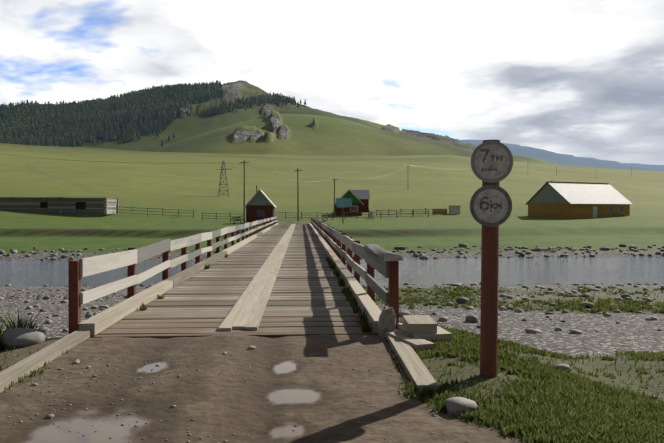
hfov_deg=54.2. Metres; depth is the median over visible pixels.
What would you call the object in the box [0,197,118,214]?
shed
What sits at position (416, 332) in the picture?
bridge timbers
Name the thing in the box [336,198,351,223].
blue billboard
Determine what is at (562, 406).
grass
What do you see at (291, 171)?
power line wire
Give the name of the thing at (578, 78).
sky
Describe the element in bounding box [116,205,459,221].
corral fences
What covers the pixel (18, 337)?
stones
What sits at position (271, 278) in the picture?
wooden bridge
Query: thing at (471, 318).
bank stones
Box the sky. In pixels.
[0,0,663,164]
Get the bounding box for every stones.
[0,243,663,336]
[1,283,657,415]
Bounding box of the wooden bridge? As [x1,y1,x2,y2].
[68,216,398,337]
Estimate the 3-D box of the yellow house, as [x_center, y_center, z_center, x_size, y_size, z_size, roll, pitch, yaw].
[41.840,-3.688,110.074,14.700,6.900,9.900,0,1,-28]
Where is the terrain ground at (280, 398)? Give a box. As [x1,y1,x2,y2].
[0,80,663,442]
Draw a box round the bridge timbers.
[0,244,451,392]
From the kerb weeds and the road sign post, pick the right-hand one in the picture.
the road sign post
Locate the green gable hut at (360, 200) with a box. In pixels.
[333,189,369,215]
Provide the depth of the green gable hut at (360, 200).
113.18 m
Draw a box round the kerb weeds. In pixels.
[0,254,448,350]
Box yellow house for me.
[525,180,631,218]
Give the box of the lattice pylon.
[215,161,231,196]
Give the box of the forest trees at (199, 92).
[0,79,305,132]
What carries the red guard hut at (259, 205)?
on the terrain ground at (280, 398)
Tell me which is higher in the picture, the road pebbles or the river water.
the river water
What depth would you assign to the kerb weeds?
10.10 m
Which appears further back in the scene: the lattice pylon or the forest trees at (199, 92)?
the forest trees at (199, 92)
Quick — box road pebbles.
[0,337,663,442]
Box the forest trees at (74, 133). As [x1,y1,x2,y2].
[0,101,236,146]
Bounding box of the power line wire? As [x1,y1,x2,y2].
[5,154,555,181]
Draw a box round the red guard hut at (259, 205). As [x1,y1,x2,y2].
[243,186,275,223]
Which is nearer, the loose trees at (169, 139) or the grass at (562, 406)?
the grass at (562, 406)
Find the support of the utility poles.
on the terrain ground at (280, 398)
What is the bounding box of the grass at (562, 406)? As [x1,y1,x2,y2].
[0,283,663,442]
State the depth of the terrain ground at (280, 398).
53.04 m
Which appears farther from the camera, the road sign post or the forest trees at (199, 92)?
the forest trees at (199, 92)
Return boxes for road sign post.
[470,140,512,377]
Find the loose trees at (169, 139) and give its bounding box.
[156,131,175,145]
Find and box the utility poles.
[239,160,631,221]
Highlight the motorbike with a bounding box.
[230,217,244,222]
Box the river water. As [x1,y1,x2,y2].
[0,256,663,286]

